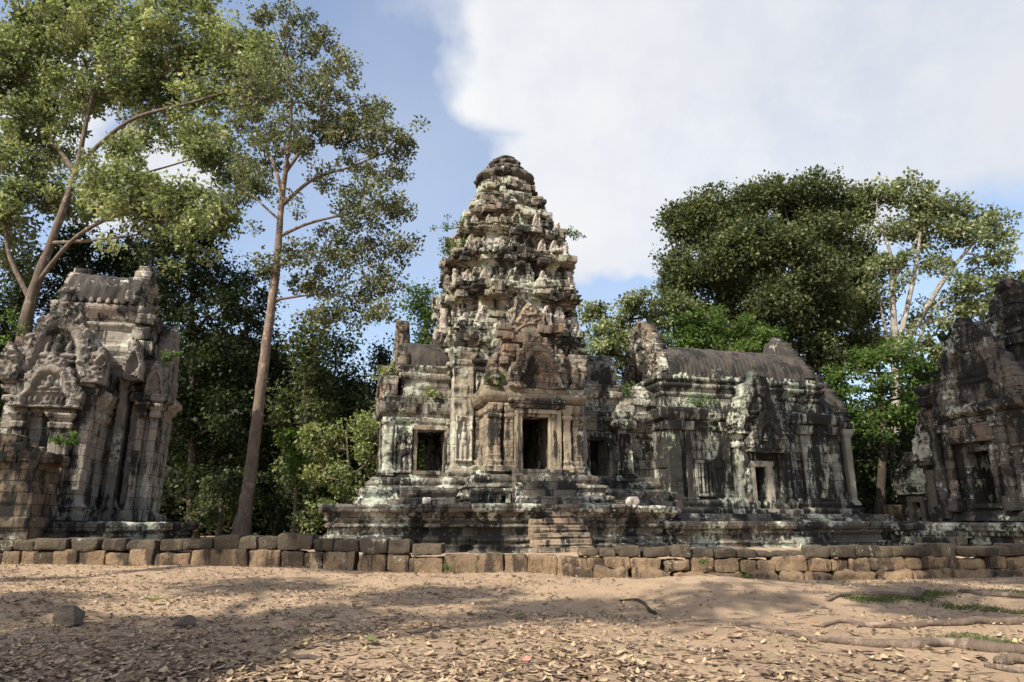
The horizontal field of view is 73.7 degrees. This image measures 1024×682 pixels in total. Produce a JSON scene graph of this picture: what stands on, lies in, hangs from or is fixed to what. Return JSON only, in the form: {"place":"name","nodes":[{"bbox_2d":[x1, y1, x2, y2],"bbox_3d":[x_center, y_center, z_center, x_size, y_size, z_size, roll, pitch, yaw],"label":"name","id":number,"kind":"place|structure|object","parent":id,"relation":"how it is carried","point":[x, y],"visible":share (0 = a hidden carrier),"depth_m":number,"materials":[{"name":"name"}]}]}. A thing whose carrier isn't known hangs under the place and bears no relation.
{"place":"outdoors","nodes":[
{"label":"outdoors","id":0,"kind":"place"},
{"bbox_2d":[0,531,1023,681],"bbox_3d":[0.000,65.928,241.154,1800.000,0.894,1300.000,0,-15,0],"label":"ground","id":1,"kind":"structure","parent":0,"point":[758,606],"depth_m":9.68,"materials":[{"name":"soil"}]},
{"bbox_2d":[0,294,11,420],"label":"forest tree","id":2,"kind":"object","parent":1,"relation":"on","point":[3,307],"visible":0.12,"depth_m":35.93,"materials":[{"name":"green plant"}]},
{"bbox_2d":[0,279,53,423],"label":"forest tree","id":3,"kind":"object","parent":1,"relation":"on","point":[15,298],"visible":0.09,"depth_m":36.77,"materials":[{"name":"green plant"}]},
{"bbox_2d":[0,433,69,551],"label":"broken masonry","id":4,"kind":"object","parent":1,"relation":"on","point":[30,485],"visible":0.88,"depth_m":18.09,"materials":[{"name":"stone"}]},
{"bbox_2d":[48,430,81,446],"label":"weed tuft","id":5,"kind":"object","parent":4,"relation":"on","point":[63,442],"visible":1,"depth_m":19.62,"materials":[{"name":"green plant"}]},
{"bbox_2d":[52,605,84,626],"bbox_3d":[-5.974,3.744,9.222,0.428,0.345,0.356,-2,-15,8],"label":"rock","id":6,"kind":"object","parent":1,"relation":"on","point":[71,615],"visible":0.85,"depth_m":9.08,"materials":[{"name":"stone"}]},
{"bbox_2d":[14,222,146,331],"bbox_3d":[-24.707,2.076,39.197,11.399,19.041,7.745,0,-15,0],"label":"forest tree","id":7,"kind":"object","parent":1,"relation":"on","point":[82,259],"visible":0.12,"depth_m":39.80,"materials":[{"name":"green plant"}]},
{"bbox_2d":[0,266,199,552],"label":"gatehouse","id":8,"kind":"object","parent":1,"relation":"on","point":[84,361],"visible":0.86,"depth_m":22.45,"materials":[{"name":"grey stone"}]},
{"bbox_2d":[0,309,28,344],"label":"weed tuft","id":9,"kind":"object","parent":8,"relation":"on","point":[20,330],"visible":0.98,"depth_m":20.93,"materials":[{"name":"green plant"}]},
{"bbox_2d":[159,348,182,366],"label":"weed tuft","id":10,"kind":"object","parent":8,"relation":"on","point":[166,358],"visible":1,"depth_m":23.88,"materials":[{"name":"green plant"}]},
{"bbox_2d":[98,236,188,520],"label":"forest tree","id":11,"kind":"object","parent":1,"relation":"on","point":[168,516],"visible":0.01,"depth_m":43.28,"materials":[{"name":"green plant"}]},
{"bbox_2d":[0,0,294,346],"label":"spreading tree","id":12,"kind":"object","parent":1,"relation":"on","point":[76,26],"visible":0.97,"depth_m":37.73,"materials":[{"name":"green plant"}]},
{"bbox_2d":[143,596,163,599],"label":"fallen leaf","id":13,"kind":"object","parent":1,"relation":"on","point":[153,598],"visible":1,"depth_m":10.48,"materials":[{"name":"plant"}]},
{"bbox_2d":[172,615,195,626],"bbox_3d":[-4.327,3.710,9.066,0.282,0.137,0.281,2,-15,-8],"label":"rock","id":14,"kind":"object","parent":1,"relation":"on","point":[186,620],"visible":0.98,"depth_m":8.99,"materials":[{"name":"stone"}]},
{"bbox_2d":[120,207,273,537],"bbox_3d":[-15.974,1.222,34.912,9.510,18.319,7.552,0,-15,0],"label":"forest tree","id":15,"kind":"object","parent":1,"relation":"on","point":[207,357],"visible":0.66,"depth_m":33.86,"materials":[{"name":"green plant"}]},
{"bbox_2d":[179,467,258,537],"bbox_3d":[-12.350,6.965,28.916,2.888,3.401,2.060,0,-15,0],"label":"bush","id":16,"kind":"object","parent":1,"relation":"on","point":[232,480],"visible":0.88,"depth_m":28.72,"materials":[{"name":"green plant"}]},
{"bbox_2d":[195,256,300,534],"bbox_3d":[-15.164,2.709,39.643,7.298,17.332,6.990,0,-15,0],"label":"forest tree","id":17,"kind":"object","parent":1,"relation":"on","point":[275,372],"visible":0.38,"depth_m":39.11,"materials":[{"name":"green plant"}]},
{"bbox_2d":[254,469,306,535],"bbox_3d":[-10.440,7.330,30.157,3.129,3.354,2.202,0,-15,0],"label":"bush","id":18,"kind":"object","parent":1,"relation":"on","point":[270,497],"visible":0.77,"depth_m":30.04,"materials":[{"name":"green plant"}]},
{"bbox_2d":[273,426,321,532],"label":"tree","id":19,"kind":"object","parent":1,"relation":"on","point":[295,461],"visible":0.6,"depth_m":29.34,"materials":[{"name":"plant"}]},
{"bbox_2d":[251,308,348,534],"bbox_3d":[-10.439,4.143,32.993,5.063,11.016,5.684,0,-15,0],"label":"forest tree","id":20,"kind":"object","parent":1,"relation":"on","point":[315,349],"visible":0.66,"depth_m":32.48,"materials":[{"name":"green plant"}]},
{"bbox_2d":[286,653,322,660],"bbox_3d":[-1.976,3.007,6.497,0.350,0.077,0.065,0,-15,0],"label":"fallen stick","id":21,"kind":"object","parent":1,"relation":"on","point":[304,656],"visible":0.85,"depth_m":6.48,"materials":[{"name":"brown wood"}]},
{"bbox_2d":[205,0,431,534],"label":"slender tree","id":22,"kind":"object","parent":1,"relation":"on","point":[332,130],"visible":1,"depth_m":31.19,"materials":[{"name":"green plant"}]},
{"bbox_2d":[273,327,376,532],"bbox_3d":[-9.782,4.924,37.032,6.105,11.542,6.770,4,-15,-13],"label":"forest tree","id":23,"kind":"object","parent":1,"relation":"on","point":[346,402],"visible":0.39,"depth_m":36.55,"materials":[{"name":"green plant"}]},
{"bbox_2d":[286,400,379,533],"bbox_3d":[-6.874,5.229,28.633,4.932,6.594,3.533,8,-17,-26],"label":"bush","id":24,"kind":"object","parent":1,"relation":"on","point":[348,491],"visible":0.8,"depth_m":28.08,"materials":[{"name":"green plant"}]},
{"bbox_2d":[366,635,375,640],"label":"fallen leaf","id":25,"kind":"object","parent":1,"relation":"on","point":[371,638],"visible":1,"depth_m":7.17,"materials":[{"name":"green plant"}]},
{"bbox_2d":[357,332,422,483],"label":"forest tree","id":26,"kind":"object","parent":1,"relation":"on","point":[382,357],"visible":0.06,"depth_m":41.35,"materials":[{"name":"green plant"}]},
{"bbox_2d":[392,274,441,469],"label":"forest tree","id":27,"kind":"object","parent":1,"relation":"on","point":[425,317],"visible":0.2,"depth_m":40.41,"materials":[{"name":"green plant"}]},
{"bbox_2d":[442,561,452,571],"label":"weed tuft","id":28,"kind":"object","parent":1,"relation":"on","point":[447,566],"visible":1,"depth_m":16.10,"materials":[{"name":"green plant"}]},
{"bbox_2d":[0,303,985,535],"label":"forest","id":29,"kind":"object","parent":1,"relation":"on","point":[259,525],"visible":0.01,"depth_m":52.33,"materials":[{"name":"green plant"}]},
{"bbox_2d":[0,533,1023,579],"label":"laterite wall","id":30,"kind":"structure","parent":1,"relation":"on","point":[872,562],"depth_m":16.41,"materials":[{"name":"brown stone"}]},
{"bbox_2d":[699,558,712,565],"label":"weed tuft","id":31,"kind":"object","parent":30,"relation":"attached to","point":[702,561],"visible":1,"depth_m":16.22,"materials":[{"name":"green plant"}]},
{"bbox_2d":[0,562,1023,681],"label":"fallen leaves","id":32,"kind":"object","parent":1,"relation":"on","point":[165,670],"depth_m":6.88,"materials":[{"name":"brown plant"}]},
{"bbox_2d":[1,565,1023,681],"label":"debris","id":33,"kind":"object","parent":1,"relation":"on","point":[415,655],"visible":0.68,"depth_m":8.15,"materials":[{"name":"brown plant"}]},
{"bbox_2d":[522,655,529,660],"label":"fallen leaf","id":34,"kind":"object","parent":1,"relation":"on","point":[526,658],"visible":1,"depth_m":6.20,"materials":[{"name":"pink plant"}]},
{"bbox_2d":[588,330,631,383],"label":"forest tree","id":35,"kind":"object","parent":1,"relation":"on","point":[620,364],"visible":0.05,"depth_m":43.96,"materials":[{"name":"green plant"}]},
{"bbox_2d":[315,486,935,552],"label":"temple platform","id":36,"kind":"structure","parent":1,"relation":"on","point":[447,519],"depth_m":22.44,"materials":[{"name":"stone"}]},
{"bbox_2d":[422,497,430,503],"bbox_3d":[-2.928,5.462,23.221,0.352,0.306,0.465,7,-16,-24],"label":"loose stone","id":37,"kind":"object","parent":36,"relation":"on","point":[425,500],"visible":0.58,"depth_m":23.03,"materials":[{"name":"white stone"}]},
{"bbox_2d":[469,488,512,503],"bbox_3d":[-0.699,5.168,22.796,1.505,0.586,0.346,4,-16,-14],"label":"naga balustrade","id":38,"kind":"object","parent":36,"relation":"on","point":[475,494],"visible":0.99,"depth_m":22.72,"materials":[{"name":"stone"}]},
{"bbox_2d":[364,155,867,513],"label":"temple","id":39,"kind":"structure","parent":36,"relation":"on","point":[556,420],"depth_m":27.90,"materials":[{"name":"stone"}]},
{"bbox_2d":[369,360,398,379],"bbox_3d":[-4.998,1.184,26.745,1.158,0.916,0.849,0,-15,0],"label":"weed tuft","id":40,"kind":"object","parent":39,"relation":"on","point":[380,371],"visible":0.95,"depth_m":26.76,"materials":[{"name":"green plant"}]},
{"bbox_2d":[412,385,440,403],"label":"weed tuft","id":41,"kind":"object","parent":39,"relation":"on","point":[430,393],"visible":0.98,"depth_m":26.63,"materials":[{"name":"green plant"}]},
{"bbox_2d":[430,214,466,231],"bbox_3d":[-2.482,-5.083,28.871,2.198,0.886,0.883,0,-15,0],"label":"weed tuft","id":42,"kind":"object","parent":39,"relation":"on","point":[446,226],"visible":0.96,"depth_m":28.92,"materials":[{"name":"green plant"}]},
{"bbox_2d":[437,234,467,258],"bbox_3d":[-2.475,-3.910,28.157,1.384,0.974,0.602,-5,-16,19],"label":"weed tuft","id":43,"kind":"object","parent":39,"relation":"attached to","point":[445,250],"visible":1,"depth_m":28.16,"materials":[{"name":"green plant"}]},
{"bbox_2d":[484,372,505,390],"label":"weed tuft","id":44,"kind":"object","parent":39,"relation":"on","point":[500,381],"visible":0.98,"depth_m":24.63,"materials":[{"name":"green plant"}]},
{"bbox_2d":[564,225,586,240],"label":"weed tuft","id":45,"kind":"object","parent":39,"relation":"on","point":[572,232],"visible":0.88,"depth_m":30.07,"materials":[{"name":"green plant"}]},
{"bbox_2d":[603,375,634,396],"bbox_3d":[4.492,1.962,29.305,1.598,0.991,0.728,-4,-15,14],"label":"weed tuft","id":46,"kind":"object","parent":39,"relation":"on","point":[626,391],"visible":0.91,"depth_m":29.16,"materials":[{"name":"green plant"}]},
{"bbox_2d":[675,391,720,407],"bbox_3d":[7.735,2.456,28.789,2.098,0.812,0.982,3,-15,-12],"label":"weed tuft","id":47,"kind":"object","parent":39,"relation":"on","point":[700,404],"visible":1,"depth_m":28.79,"materials":[{"name":"green plant"}]},
{"bbox_2d":[626,496,639,505],"bbox_3d":[4.259,5.676,24.136,0.483,0.349,0.387,0,-15,0],"label":"loose stone","id":48,"kind":"object","parent":36,"relation":"on","point":[634,500],"visible":0.78,"depth_m":23.97,"materials":[{"name":"white stone"}]},
{"bbox_2d":[645,500,653,505],"bbox_3d":[5.043,5.956,24.980,0.272,0.264,0.387,-9,-18,31],"label":"loose stone","id":49,"kind":"object","parent":36,"relation":"on","point":[649,502],"visible":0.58,"depth_m":24.85,"materials":[{"name":"stone"}]},
{"bbox_2d":[619,598,656,614],"bbox_3d":[2.131,4.284,11.028,0.307,0.139,1.286,4,-16,-15],"label":"fallen stick","id":50,"kind":"object","parent":1,"relation":"on","point":[650,610],"visible":0.99,"depth_m":11.26,"materials":[{"name":"wood"}]},
{"bbox_2d":[576,286,700,362],"bbox_3d":[6.943,3.738,37.276,7.728,13.975,3.927,0,-15,0],"label":"feathery tree","id":51,"kind":"object","parent":1,"relation":"on","point":[616,341],"visible":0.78,"depth_m":38.19,"materials":[{"name":"green plant"}]},
{"bbox_2d":[656,303,790,352],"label":"feathery tree","id":52,"kind":"object","parent":1,"relation":"on","point":[715,326],"visible":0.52,"depth_m":37.85,"materials":[{"name":"green plant"}]},
{"bbox_2d":[735,570,751,578],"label":"weed tuft","id":53,"kind":"object","parent":1,"relation":"on","point":[749,574],"visible":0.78,"depth_m":16.11,"materials":[{"name":"green plant"}]},
{"bbox_2d":[717,623,793,636],"bbox_3d":[3.020,3.518,8.341,0.232,0.052,1.247,7,-17,-25],"label":"tree root","id":54,"kind":"object","parent":1,"relation":"on","point":[745,624],"visible":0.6,"depth_m":8.70,"materials":[{"name":"brown plant"}]},
{"bbox_2d":[648,163,901,386],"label":"broad tree","id":55,"kind":"object","parent":1,"relation":"on","point":[736,233],"visible":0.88,"depth_m":42.56,"materials":[{"name":"green plant"}]},
{"bbox_2d":[824,589,925,601],"bbox_3d":[6.421,4.614,12.387,2.745,0.143,0.529,8,-17,-27],"label":"tree root","id":56,"kind":"object","parent":1,"relation":"on","point":[834,596],"visible":0.61,"depth_m":12.56,"materials":[{"name":"brown plant"}]},
{"bbox_2d":[820,329,937,513],"bbox_3d":[19.116,4.703,34.817,6.892,10.903,3.872,0,-15,0],"label":"feathery tree","id":57,"kind":"object","parent":1,"relation":"on","point":[882,414],"visible":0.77,"depth_m":35.11,"materials":[{"name":"green plant"}]},
{"bbox_2d":[852,405,915,513],"bbox_3d":[19.877,7.096,36.431,8.300,7.876,4.350,11,-19,-36],"label":"forest tree","id":58,"kind":"object","parent":1,"relation":"on","point":[868,481],"visible":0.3,"depth_m":35.81,"materials":[{"name":"green plant"}]},
{"bbox_2d":[748,624,1023,653],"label":"tree root","id":59,"kind":"object","parent":1,"relation":"on","point":[980,645],"visible":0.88,"depth_m":7.05,"materials":[{"name":"brown plant"}]},
{"bbox_2d":[908,586,922,597],"bbox_3d":[7.247,4.512,12.271,0.213,0.186,0.236,0,-15,0],"label":"rock","id":60,"kind":"object","parent":1,"relation":"on","point":[915,592],"visible":1,"depth_m":12.19,"materials":[{"name":"stone"}]},
{"bbox_2d":[820,616,1023,629],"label":"tree root","id":61,"kind":"object","parent":1,"relation":"on","point":[970,620],"visible":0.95,"depth_m":8.71,"materials":[{"name":"brown plant"}]},
{"bbox_2d":[901,342,943,456],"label":"forest tree","id":62,"kind":"object","parent":1,"relation":"on","point":[921,378],"visible":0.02,"depth_m":46.31,"materials":[{"name":"green plant"}]},
{"bbox_2d":[825,588,1023,643],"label":"grass","id":63,"kind":"structure","parent":1,"relation":"on","point":[883,599],"depth_m":11.95,"materials":[{"name":"green plant"}]},
{"bbox_2d":[845,166,1023,496],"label":"pale branched tree","id":64,"kind":"object","parent":1,"relation":"on","point":[926,206],"visible":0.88,"depth_m":42.53,"materials":[{"name":"green plant"}]},
{"bbox_2d":[889,277,1023,545],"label":"gatehouse","id":65,"kind":"object","parent":1,"relation":"on","point":[959,478],"visible":0.97,"depth_m":25.73,"materials":[{"name":"stone"}]},
{"bbox_2d":[945,632,973,638],"bbox_3d":[5.000,3.263,7.441,0.104,0.093,1.267,-3,-15,13],"label":"tree root","id":66,"kind":"object","parent":1,"relation":"on","point":[953,633],"visible":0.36,"depth_m":7.87,"materials":[{"name":"brown plant"}]},
{"bbox_2d":[957,589,1023,598],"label":"tree root","id":67,"kind":"object","parent":1,"relation":"on","point":[1004,594],"visible":0.98,"depth_m":12.42,"materials":[{"name":"brown plant"}]},
{"bbox_2d":[984,663,1023,673],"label":"tree root","id":68,"kind":"object","parent":1,"relation":"on","point":[1007,668],"visible":0.99,"depth_m":6.15,"materials":[{"name":"brown plant"}]},
{"bbox_2d":[993,653,1023,664],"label":"tree root","id":69,"kind":"object","parent":1,"relation":"on","point":[1007,658],"visible":0.85,"depth_m":6.46,"materials":[{"name":"brown plant"}]},
{"bbox_2d":[0,0,1023,523],"label":"sky","id":70,"kind":"structure","parent":0,"point":[614,109],"materials":[{"name":"blue"}]},
{"bbox_3d":[18.695,9.705,32.594,2.705,2.100,1.325,3,-15,-11],"label":"masonry pier","id":71,"kind":"object","parent":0,"visible":0},
{"bbox_2d":[880,505,902,520],"bbox_3d":[18.697,8.357,32.960,1.400,0.902,0.890,3,-15,-11],"label":"fallen drum","id":72,"kind":"object","parent":71,"relation":"on","point":[895,510],"visible":0.34,"depth_m":32.65,"materials":[{"name":"stone"}]}
]}

